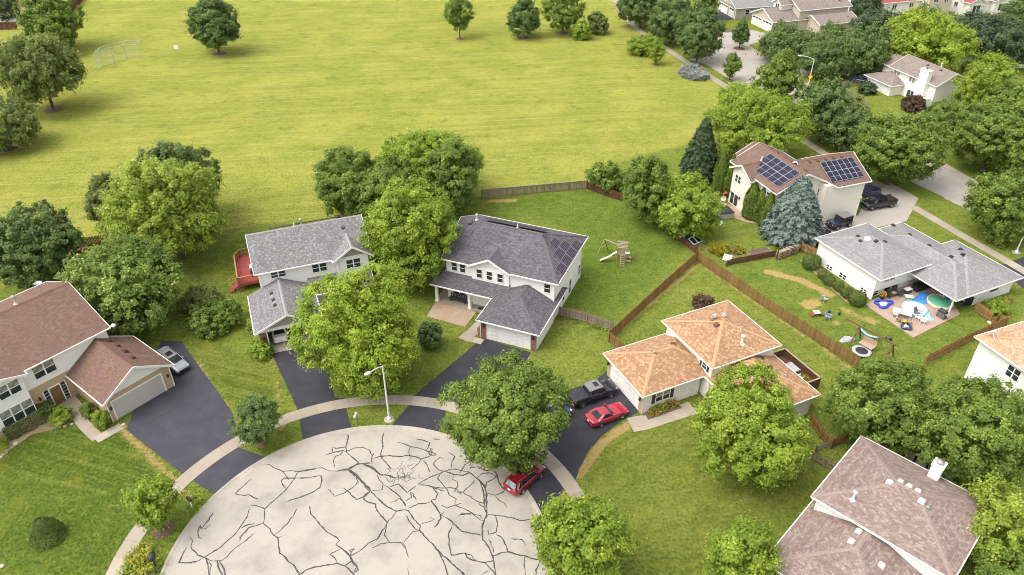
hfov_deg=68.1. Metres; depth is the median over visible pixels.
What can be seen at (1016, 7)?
bank tree
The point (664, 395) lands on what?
window
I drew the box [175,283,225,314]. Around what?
dogwood bush
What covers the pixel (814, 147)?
path
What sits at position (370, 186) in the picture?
elm tree
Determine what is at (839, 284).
ball bush
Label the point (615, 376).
garage door
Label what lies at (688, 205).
yard tree
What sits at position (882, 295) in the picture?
flower pot
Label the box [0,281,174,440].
brick house
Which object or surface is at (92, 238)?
garden fence
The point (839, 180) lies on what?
solar house
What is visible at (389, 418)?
street lamp
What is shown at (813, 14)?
dormer house
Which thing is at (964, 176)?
kerb
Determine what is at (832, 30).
bank tree
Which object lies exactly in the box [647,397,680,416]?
flower bed
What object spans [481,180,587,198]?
park fence
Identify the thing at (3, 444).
iris clump
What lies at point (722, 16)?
driveway
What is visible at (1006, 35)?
bank tree
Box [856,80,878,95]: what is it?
yew bush
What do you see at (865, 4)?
bank tree
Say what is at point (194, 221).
willow tree
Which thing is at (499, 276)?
window
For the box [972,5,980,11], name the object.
window
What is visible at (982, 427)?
elm tree
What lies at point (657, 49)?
park sapling
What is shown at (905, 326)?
pool float
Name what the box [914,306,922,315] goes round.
garden chair
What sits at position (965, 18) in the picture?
bank tree
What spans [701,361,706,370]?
window
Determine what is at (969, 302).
wheelie bin
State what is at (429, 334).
box bush
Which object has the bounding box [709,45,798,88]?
street corner
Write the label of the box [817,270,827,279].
ball bush
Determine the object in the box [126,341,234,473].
driveway
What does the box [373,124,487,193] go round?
linden tree
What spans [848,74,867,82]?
crossover
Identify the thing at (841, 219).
jeep
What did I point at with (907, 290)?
cooler box
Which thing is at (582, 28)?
park shrub
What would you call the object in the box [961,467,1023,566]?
locust tree
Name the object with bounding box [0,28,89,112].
plane tree
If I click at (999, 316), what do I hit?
yard gate
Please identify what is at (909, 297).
toy box
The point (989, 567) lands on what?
elm tree
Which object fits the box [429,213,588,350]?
porch house
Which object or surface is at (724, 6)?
garage door
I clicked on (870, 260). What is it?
patio house
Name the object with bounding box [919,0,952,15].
cottage
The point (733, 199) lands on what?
patio door
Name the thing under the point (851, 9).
white house
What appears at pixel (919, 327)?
patio
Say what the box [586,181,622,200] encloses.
garden fence
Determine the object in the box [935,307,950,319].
barbecue
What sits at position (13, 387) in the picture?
window
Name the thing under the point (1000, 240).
street sapling
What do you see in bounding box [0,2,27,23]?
corner house
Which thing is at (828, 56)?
bank tree
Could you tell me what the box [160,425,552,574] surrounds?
road
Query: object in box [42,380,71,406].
door
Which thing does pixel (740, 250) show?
marigold bush
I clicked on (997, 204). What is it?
street tree
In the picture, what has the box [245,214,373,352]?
gabled house
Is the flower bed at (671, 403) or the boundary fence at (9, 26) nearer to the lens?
the flower bed at (671, 403)
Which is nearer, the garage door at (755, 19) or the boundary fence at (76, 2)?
the garage door at (755, 19)
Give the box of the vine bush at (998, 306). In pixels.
[981,297,1013,315]
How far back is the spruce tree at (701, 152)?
107.84 m
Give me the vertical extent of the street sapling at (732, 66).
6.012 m
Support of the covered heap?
on the ground at (276, 96)
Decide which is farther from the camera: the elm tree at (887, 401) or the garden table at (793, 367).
the garden table at (793, 367)
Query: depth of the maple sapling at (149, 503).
57.69 m
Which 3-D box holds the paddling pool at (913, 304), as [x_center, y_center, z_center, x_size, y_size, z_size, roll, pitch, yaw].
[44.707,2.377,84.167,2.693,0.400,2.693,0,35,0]
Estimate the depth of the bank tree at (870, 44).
142.24 m
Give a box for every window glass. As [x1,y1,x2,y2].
[168,354,181,363]
[507,465,536,489]
[863,187,875,191]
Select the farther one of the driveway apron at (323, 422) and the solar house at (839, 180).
the solar house at (839, 180)
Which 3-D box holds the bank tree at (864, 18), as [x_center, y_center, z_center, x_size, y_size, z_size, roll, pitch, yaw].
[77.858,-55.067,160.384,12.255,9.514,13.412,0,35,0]
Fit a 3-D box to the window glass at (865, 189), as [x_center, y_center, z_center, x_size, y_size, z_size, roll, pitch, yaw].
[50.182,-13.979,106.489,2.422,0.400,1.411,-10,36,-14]
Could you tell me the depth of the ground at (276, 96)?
112.08 m
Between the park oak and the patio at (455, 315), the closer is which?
the patio at (455, 315)
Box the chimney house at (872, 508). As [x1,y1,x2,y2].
[771,436,989,574]
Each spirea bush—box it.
[245,316,252,333]
[248,340,274,360]
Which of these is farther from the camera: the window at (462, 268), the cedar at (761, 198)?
the cedar at (761, 198)
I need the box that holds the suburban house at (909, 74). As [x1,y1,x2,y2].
[864,54,963,106]
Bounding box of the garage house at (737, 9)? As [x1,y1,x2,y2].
[717,0,773,18]
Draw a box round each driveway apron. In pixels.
[193,447,263,493]
[299,408,350,439]
[392,405,445,431]
[504,452,563,511]
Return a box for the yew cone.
[28,515,66,550]
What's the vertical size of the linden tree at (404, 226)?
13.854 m
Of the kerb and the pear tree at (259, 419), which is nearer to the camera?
the pear tree at (259, 419)
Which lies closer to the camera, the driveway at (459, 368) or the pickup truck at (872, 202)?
the driveway at (459, 368)
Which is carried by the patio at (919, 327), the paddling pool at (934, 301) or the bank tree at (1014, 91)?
the paddling pool at (934, 301)
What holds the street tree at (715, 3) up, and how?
on the ground at (276, 96)
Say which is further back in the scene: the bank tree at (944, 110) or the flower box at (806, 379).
the bank tree at (944, 110)
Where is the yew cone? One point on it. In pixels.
(40, 523)
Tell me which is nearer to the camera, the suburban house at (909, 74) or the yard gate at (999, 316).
the yard gate at (999, 316)
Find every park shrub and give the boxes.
[572,17,592,40]
[587,9,611,35]
[626,32,657,56]
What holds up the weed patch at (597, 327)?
on the ground at (276, 96)
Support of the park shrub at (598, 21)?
on the ground at (276, 96)
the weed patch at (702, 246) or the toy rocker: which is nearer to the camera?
the toy rocker
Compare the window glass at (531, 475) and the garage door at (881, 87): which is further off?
the garage door at (881, 87)
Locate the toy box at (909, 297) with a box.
[904,294,913,299]
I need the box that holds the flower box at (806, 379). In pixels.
[802,375,812,381]
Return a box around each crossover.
[157,346,189,374]
[503,462,545,495]
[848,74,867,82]
[862,184,881,197]
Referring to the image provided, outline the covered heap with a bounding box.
[839,336,854,341]
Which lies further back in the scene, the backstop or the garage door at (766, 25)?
the garage door at (766, 25)
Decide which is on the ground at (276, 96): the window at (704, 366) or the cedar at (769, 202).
the cedar at (769, 202)
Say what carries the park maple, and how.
on the ground at (276, 96)
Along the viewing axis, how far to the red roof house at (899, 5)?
181.96 m
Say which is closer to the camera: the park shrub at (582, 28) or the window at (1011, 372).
the window at (1011, 372)
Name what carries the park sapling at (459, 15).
on the ground at (276, 96)
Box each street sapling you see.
[721,49,742,81]
[731,16,750,49]
[980,225,1020,248]
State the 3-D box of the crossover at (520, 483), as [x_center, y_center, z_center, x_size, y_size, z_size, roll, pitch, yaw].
[1.078,15.807,63.776,1.785,1.488,4.042,27,43,33]
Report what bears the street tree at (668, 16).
on the ground at (276, 96)
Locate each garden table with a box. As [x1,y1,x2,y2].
[786,362,800,373]
[893,307,911,318]
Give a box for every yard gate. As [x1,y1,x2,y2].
[973,301,993,320]
[991,313,1006,323]
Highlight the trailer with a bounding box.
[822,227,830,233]
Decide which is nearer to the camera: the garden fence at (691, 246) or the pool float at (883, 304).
the pool float at (883, 304)
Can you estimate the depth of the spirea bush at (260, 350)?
76.93 m
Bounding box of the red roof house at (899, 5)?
[880,0,921,13]
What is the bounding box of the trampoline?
[852,345,871,356]
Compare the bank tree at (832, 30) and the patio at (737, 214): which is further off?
the bank tree at (832, 30)
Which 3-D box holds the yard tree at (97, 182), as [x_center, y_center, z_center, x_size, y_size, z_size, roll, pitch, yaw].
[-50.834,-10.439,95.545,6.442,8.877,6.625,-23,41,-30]
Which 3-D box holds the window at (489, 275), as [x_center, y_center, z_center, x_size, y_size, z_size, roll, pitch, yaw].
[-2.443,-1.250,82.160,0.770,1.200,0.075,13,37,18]
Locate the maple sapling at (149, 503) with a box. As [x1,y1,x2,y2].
[120,468,183,537]
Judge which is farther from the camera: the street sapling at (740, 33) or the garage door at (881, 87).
the street sapling at (740, 33)
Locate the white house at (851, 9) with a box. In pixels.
[848,0,856,12]
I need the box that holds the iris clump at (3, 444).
[0,437,9,454]
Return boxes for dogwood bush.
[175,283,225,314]
[183,295,243,340]
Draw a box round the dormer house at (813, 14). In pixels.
[750,0,857,33]
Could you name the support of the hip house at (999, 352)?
on the ground at (276, 96)
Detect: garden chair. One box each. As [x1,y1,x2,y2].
[820,294,828,302]
[825,311,831,320]
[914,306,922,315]
[915,312,923,320]
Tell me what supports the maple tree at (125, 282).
on the ground at (276, 96)
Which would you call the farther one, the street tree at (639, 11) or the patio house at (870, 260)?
the street tree at (639, 11)
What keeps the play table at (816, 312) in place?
on the ground at (276, 96)
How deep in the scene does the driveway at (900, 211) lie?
102.76 m
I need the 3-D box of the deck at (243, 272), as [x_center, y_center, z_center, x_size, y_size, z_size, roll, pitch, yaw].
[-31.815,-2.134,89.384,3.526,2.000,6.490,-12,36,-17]
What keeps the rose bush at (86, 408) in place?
on the garden bed
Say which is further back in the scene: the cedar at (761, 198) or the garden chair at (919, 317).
the cedar at (761, 198)
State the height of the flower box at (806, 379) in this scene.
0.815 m
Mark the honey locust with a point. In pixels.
(744, 115)
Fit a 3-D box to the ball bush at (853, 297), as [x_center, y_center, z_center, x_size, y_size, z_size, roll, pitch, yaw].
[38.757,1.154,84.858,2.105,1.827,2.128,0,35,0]
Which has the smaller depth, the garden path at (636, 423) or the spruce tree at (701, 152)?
the garden path at (636, 423)
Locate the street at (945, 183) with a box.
[690,20,976,208]
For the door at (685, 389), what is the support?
in the split level house at (686, 355)
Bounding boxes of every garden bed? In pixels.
[0,416,71,458]
[644,405,680,419]
[801,260,851,303]
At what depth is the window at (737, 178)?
102.05 m
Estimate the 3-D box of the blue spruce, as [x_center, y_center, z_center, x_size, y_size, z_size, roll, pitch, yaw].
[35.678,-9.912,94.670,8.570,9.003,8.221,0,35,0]
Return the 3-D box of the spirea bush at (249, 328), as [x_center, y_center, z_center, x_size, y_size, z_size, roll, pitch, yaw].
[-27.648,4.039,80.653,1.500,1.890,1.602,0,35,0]
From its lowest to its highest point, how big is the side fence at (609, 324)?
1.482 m
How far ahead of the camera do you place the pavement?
70.57 m
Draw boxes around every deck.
[228,247,259,292]
[773,348,820,388]
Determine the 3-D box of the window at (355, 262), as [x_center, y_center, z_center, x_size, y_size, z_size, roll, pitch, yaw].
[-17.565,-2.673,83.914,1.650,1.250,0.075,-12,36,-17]
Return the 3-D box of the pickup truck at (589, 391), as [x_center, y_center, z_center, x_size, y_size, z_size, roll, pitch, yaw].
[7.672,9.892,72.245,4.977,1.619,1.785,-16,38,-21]
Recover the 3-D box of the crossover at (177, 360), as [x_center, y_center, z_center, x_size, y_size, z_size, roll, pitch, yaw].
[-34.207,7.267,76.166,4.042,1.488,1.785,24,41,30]
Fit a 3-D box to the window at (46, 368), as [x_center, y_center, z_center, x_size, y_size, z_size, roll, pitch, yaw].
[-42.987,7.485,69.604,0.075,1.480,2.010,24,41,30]
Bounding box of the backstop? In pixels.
[93,40,140,69]
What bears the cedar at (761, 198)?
on the ground at (276, 96)
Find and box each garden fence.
[74,235,104,245]
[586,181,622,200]
[675,234,697,252]
[726,250,775,266]
[799,241,817,253]
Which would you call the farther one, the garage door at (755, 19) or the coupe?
the garage door at (755, 19)
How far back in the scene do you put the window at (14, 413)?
68.29 m
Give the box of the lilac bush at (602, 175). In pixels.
[583,160,624,192]
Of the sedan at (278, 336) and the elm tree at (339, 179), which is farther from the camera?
the elm tree at (339, 179)
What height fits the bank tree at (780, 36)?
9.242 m
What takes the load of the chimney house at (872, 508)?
on the ground at (276, 96)
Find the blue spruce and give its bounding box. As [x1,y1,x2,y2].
[756,175,825,252]
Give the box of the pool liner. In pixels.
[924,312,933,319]
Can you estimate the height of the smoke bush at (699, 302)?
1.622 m
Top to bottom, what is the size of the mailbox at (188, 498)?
1.440 m
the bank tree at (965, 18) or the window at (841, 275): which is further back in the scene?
the bank tree at (965, 18)
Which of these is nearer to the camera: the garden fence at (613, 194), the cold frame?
the cold frame
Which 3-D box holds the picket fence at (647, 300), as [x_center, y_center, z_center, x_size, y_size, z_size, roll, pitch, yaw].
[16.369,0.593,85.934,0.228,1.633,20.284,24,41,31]
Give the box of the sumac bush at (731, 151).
[716,141,736,169]
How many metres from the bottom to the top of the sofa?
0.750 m
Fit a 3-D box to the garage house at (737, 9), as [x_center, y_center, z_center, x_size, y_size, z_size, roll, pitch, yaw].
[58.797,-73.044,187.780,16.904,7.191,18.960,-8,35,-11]
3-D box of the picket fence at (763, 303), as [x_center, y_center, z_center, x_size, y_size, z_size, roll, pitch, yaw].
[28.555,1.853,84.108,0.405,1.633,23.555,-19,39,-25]
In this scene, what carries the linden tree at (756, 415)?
on the ground at (276, 96)
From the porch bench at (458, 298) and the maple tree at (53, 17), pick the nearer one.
the porch bench at (458, 298)
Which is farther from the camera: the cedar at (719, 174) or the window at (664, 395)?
the cedar at (719, 174)
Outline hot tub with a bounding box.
[718,205,734,218]
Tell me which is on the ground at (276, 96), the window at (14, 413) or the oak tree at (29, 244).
the oak tree at (29, 244)
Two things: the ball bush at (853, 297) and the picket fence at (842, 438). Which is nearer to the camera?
the picket fence at (842, 438)
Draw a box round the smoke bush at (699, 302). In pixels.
[692,292,714,308]
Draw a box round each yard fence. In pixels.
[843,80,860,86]
[847,89,869,107]
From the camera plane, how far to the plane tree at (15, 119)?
117.08 m
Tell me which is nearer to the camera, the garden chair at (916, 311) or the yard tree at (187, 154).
the garden chair at (916, 311)
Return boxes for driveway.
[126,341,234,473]
[273,347,342,409]
[414,338,530,401]
[544,371,638,479]
[716,11,733,20]
[722,30,767,46]
[821,182,917,232]
[1002,257,1023,288]
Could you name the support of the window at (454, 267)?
in the porch house at (516, 281)
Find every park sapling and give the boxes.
[442,0,476,39]
[648,37,666,65]
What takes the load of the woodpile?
on the ground at (276, 96)
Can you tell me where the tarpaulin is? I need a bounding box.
[912,292,930,303]
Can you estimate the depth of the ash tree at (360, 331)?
68.67 m
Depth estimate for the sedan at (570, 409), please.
70.42 m
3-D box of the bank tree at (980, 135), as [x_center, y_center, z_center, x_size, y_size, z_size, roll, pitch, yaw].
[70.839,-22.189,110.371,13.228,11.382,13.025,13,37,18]
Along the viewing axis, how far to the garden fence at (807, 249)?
93.76 m
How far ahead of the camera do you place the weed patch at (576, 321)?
82.76 m
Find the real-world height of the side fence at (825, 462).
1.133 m
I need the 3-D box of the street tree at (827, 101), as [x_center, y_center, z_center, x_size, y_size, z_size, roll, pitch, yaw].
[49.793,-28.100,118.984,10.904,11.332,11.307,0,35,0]
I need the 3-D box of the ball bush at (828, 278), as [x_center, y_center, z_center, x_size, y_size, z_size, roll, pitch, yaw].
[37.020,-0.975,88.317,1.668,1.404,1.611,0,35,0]
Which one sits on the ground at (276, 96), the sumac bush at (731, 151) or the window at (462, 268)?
the sumac bush at (731, 151)
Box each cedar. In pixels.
[711,149,728,194]
[722,154,735,197]
[741,181,759,220]
[751,187,765,222]
[758,190,775,226]
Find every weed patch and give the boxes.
[185,493,206,515]
[555,312,579,324]
[588,323,609,330]
[686,234,707,250]
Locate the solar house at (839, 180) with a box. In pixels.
[728,142,871,222]
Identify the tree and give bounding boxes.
[0,0,17,21]
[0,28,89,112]
[0,91,43,153]
[0,196,88,291]
[9,0,87,51]
[53,231,184,336]
[80,170,124,235]
[92,154,231,259]
[129,140,225,207]
[225,391,285,448]
[283,257,421,403]
[312,142,385,217]
[351,153,425,223]
[353,172,462,292]
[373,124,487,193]
[422,135,480,218]
[434,347,576,474]
[523,489,647,574]
[615,0,666,27]
[619,150,674,226]
[645,0,693,43]
[653,169,729,242]
[672,1,728,62]
[677,117,718,184]
[687,357,819,493]
[693,0,720,15]
[697,510,786,574]
[745,45,806,103]
[754,14,819,63]
[794,73,864,143]
[796,34,858,81]
[814,17,856,42]
[817,352,940,458]
[824,101,875,151]
[832,19,897,76]
[847,5,905,36]
[850,110,952,185]
[852,0,884,15]
[879,4,982,70]
[911,368,1023,489]
[913,1,958,23]
[925,94,974,142]
[947,61,1006,114]
[948,99,1023,170]
[950,6,995,34]
[959,49,1019,81]
[961,164,1023,240]
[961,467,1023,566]
[963,10,1023,69]
[967,529,1023,574]
[981,74,1023,117]
[995,135,1023,179]
[997,0,1023,28]
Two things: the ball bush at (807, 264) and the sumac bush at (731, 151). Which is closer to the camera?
the ball bush at (807, 264)
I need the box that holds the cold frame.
[688,235,701,244]
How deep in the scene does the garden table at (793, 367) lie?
74.84 m
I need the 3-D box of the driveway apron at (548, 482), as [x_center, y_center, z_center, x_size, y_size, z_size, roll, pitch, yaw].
[1.418,15.918,65.043,3.354,0.120,8.046,-22,40,-28]
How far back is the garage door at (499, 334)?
78.80 m
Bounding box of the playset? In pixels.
[597,239,630,265]
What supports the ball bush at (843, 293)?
on the garden bed at (815, 271)
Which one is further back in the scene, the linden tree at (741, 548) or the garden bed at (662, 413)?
the garden bed at (662, 413)
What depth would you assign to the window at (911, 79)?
136.62 m
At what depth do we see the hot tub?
101.08 m
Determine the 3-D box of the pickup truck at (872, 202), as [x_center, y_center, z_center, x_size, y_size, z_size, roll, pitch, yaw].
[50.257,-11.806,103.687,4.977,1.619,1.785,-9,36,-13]
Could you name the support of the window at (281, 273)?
in the gabled house at (287, 263)
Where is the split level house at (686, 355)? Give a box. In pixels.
[603,300,820,416]
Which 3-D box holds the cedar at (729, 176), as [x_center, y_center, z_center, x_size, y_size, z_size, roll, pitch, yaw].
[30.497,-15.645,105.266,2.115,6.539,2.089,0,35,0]
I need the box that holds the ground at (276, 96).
[0,0,1023,574]
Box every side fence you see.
[558,306,613,329]
[810,452,835,469]
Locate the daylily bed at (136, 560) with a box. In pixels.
[116,541,158,574]
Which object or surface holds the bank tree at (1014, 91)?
on the ground at (276, 96)
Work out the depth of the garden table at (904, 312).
83.03 m
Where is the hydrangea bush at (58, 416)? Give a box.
[46,403,74,427]
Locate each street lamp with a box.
[364,366,393,422]
[798,55,814,86]
[1012,236,1023,254]
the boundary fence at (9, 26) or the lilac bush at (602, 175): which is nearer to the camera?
the lilac bush at (602, 175)
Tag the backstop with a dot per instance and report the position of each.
(116, 53)
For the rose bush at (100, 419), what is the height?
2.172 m
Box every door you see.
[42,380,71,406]
[110,373,166,419]
[486,324,530,349]
[610,364,638,409]
[679,382,691,399]
[718,0,727,14]
[728,6,734,17]
[729,190,738,207]
[751,14,761,27]
[761,19,772,31]
[869,78,887,94]
[883,284,897,291]
[906,89,913,95]
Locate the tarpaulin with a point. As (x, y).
(920, 297)
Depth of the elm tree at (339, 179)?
94.67 m
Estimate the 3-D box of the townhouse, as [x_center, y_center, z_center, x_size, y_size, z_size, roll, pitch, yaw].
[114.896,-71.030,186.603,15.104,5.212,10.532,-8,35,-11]
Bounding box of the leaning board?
[722,254,731,260]
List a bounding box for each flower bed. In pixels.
[128,559,164,574]
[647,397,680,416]
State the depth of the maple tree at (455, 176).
96.48 m
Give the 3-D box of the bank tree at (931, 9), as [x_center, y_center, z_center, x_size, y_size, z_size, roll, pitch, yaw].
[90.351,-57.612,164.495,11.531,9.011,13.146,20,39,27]
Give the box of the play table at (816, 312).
[810,310,823,316]
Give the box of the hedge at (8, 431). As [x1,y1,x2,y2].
[2,400,56,440]
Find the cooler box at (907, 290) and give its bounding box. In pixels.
[903,287,912,293]
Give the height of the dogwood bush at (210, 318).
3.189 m
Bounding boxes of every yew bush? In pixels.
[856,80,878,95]
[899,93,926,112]
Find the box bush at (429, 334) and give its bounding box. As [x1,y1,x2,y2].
[417,320,443,348]
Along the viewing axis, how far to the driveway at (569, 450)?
68.79 m
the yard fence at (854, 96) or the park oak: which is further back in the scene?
the park oak
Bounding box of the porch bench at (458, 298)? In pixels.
[449,292,466,304]
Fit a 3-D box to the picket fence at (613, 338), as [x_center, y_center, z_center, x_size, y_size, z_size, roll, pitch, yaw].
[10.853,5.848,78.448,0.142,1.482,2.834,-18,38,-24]
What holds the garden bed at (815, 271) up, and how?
on the ground at (276, 96)
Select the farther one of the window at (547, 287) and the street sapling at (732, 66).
the street sapling at (732, 66)
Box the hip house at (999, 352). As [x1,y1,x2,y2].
[964,321,1023,417]
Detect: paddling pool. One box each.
[901,301,927,316]
[926,294,953,310]
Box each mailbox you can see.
[147,551,156,566]
[186,496,192,506]
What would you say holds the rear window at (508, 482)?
in the crossover at (520, 483)
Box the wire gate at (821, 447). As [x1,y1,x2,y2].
[815,437,834,452]
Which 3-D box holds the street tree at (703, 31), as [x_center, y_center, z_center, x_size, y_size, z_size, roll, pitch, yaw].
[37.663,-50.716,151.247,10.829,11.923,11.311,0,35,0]
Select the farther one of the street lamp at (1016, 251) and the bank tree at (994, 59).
the bank tree at (994, 59)
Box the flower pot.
[879,291,886,299]
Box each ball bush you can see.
[801,253,821,269]
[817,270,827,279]
[822,273,835,285]
[832,281,844,291]
[840,286,853,298]
[847,290,867,307]
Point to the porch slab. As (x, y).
(74, 402)
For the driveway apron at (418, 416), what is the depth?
70.48 m
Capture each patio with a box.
[427,302,475,326]
[721,201,757,223]
[866,279,959,337]
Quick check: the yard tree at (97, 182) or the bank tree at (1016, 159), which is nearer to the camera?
the yard tree at (97, 182)
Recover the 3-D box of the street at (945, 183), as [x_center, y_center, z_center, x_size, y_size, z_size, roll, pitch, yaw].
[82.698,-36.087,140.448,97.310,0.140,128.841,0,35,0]
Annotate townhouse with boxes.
[949,0,1010,14]
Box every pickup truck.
[566,379,617,407]
[860,194,897,210]
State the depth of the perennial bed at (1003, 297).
85.28 m
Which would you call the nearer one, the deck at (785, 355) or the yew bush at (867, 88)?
the deck at (785, 355)
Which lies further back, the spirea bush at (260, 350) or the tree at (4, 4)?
the tree at (4, 4)
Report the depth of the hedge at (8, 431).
68.86 m
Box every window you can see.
[0,378,22,401]
[0,397,36,426]
[31,358,57,380]
[270,270,286,278]
[311,263,327,272]
[345,257,360,269]
[451,262,457,271]
[459,264,465,273]
[476,268,482,278]
[486,271,492,280]
[497,273,502,283]
[505,479,516,489]
[543,283,550,293]
[568,277,571,294]
[655,389,670,402]
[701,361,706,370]
[734,174,741,184]
[826,264,832,271]
[838,271,846,280]
[860,286,866,292]
[908,76,915,83]
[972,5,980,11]
[1004,363,1021,382]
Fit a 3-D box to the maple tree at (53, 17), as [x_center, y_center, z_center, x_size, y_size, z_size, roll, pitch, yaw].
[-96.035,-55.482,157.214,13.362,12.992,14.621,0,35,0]
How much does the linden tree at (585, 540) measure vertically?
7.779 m
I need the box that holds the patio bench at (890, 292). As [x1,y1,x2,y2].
[886,286,900,298]
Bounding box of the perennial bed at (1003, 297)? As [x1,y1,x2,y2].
[980,292,1013,318]
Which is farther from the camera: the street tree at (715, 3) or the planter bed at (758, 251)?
the street tree at (715, 3)
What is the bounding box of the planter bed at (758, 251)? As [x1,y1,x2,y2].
[746,247,771,254]
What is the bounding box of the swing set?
[846,318,896,360]
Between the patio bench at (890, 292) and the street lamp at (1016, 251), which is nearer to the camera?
the patio bench at (890, 292)
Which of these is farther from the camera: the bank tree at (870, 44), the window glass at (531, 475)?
the bank tree at (870, 44)
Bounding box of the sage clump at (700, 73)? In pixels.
[678,62,710,80]
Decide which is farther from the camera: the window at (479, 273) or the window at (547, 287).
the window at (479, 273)
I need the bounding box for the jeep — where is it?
[825,211,853,230]
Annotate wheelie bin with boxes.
[962,297,974,305]
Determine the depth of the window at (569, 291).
86.27 m
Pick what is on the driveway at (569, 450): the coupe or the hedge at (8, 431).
the coupe
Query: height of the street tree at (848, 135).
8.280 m
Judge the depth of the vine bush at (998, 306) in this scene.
83.44 m
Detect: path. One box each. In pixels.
[71,321,696,442]
[612,0,884,186]
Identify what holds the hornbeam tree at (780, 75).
on the ground at (276, 96)
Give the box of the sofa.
[912,280,930,291]
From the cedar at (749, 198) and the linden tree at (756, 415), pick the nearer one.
the linden tree at (756, 415)
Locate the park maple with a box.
[540,0,588,33]
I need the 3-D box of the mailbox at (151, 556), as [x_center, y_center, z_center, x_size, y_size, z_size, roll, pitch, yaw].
[-26.937,20.565,56.921,0.544,1.700,0.775,-6,35,-8]
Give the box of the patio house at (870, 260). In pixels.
[815,222,1023,313]
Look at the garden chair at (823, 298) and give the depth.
85.37 m
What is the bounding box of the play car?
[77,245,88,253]
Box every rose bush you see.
[78,400,95,418]
[90,410,110,429]
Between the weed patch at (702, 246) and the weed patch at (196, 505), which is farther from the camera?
the weed patch at (702, 246)
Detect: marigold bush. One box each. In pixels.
[707,240,729,256]
[731,243,745,254]
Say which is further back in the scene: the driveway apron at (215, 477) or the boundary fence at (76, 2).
the boundary fence at (76, 2)
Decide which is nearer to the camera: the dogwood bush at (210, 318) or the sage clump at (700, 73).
the dogwood bush at (210, 318)
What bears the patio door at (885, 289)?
in the patio house at (870, 260)
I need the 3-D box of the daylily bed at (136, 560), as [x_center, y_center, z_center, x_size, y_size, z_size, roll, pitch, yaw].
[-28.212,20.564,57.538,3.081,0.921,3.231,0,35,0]
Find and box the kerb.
[940,165,1022,232]
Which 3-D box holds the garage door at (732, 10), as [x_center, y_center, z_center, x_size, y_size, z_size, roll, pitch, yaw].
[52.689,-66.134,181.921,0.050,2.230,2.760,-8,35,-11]
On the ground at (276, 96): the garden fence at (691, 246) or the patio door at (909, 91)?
the garden fence at (691, 246)
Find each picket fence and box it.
[608,251,697,339]
[608,332,624,347]
[697,250,860,366]
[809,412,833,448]
[832,424,872,446]
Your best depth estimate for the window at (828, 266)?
90.72 m
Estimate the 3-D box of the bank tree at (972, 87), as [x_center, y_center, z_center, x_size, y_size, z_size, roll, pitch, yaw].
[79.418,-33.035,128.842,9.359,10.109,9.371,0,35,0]
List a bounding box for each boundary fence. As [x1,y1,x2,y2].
[0,22,17,29]
[71,0,82,11]
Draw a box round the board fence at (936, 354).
[924,316,1009,365]
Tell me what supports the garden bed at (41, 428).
on the ground at (276, 96)
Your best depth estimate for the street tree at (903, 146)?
103.51 m
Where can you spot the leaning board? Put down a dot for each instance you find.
(726, 257)
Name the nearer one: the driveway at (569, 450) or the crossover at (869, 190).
the driveway at (569, 450)
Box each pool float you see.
[874,299,893,308]
[900,322,912,329]
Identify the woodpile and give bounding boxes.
[775,242,800,259]
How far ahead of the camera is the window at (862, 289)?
86.73 m
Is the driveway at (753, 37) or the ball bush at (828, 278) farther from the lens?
the driveway at (753, 37)
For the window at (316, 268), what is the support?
in the gabled house at (287, 263)
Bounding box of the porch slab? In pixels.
[56,395,81,411]
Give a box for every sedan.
[271,328,287,342]
[541,405,572,415]
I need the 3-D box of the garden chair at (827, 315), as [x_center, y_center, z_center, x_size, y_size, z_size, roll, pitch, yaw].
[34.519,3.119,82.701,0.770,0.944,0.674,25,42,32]
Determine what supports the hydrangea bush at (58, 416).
on the garden bed at (41, 428)
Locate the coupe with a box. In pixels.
[584,402,628,427]
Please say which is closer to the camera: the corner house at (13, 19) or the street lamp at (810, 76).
the street lamp at (810, 76)
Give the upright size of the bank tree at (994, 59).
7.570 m
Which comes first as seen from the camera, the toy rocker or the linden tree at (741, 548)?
the linden tree at (741, 548)
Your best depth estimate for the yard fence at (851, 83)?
143.02 m
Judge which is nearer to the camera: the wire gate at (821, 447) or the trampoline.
the wire gate at (821, 447)
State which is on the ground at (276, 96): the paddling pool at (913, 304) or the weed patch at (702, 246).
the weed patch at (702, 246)
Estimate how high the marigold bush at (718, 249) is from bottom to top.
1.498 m
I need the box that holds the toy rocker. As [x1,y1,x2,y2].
[858,326,878,337]
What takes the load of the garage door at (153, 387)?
in the brick house at (58, 344)
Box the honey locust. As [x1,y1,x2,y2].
[701,80,817,151]
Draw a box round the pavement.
[106,37,1023,574]
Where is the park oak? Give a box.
[183,0,242,55]

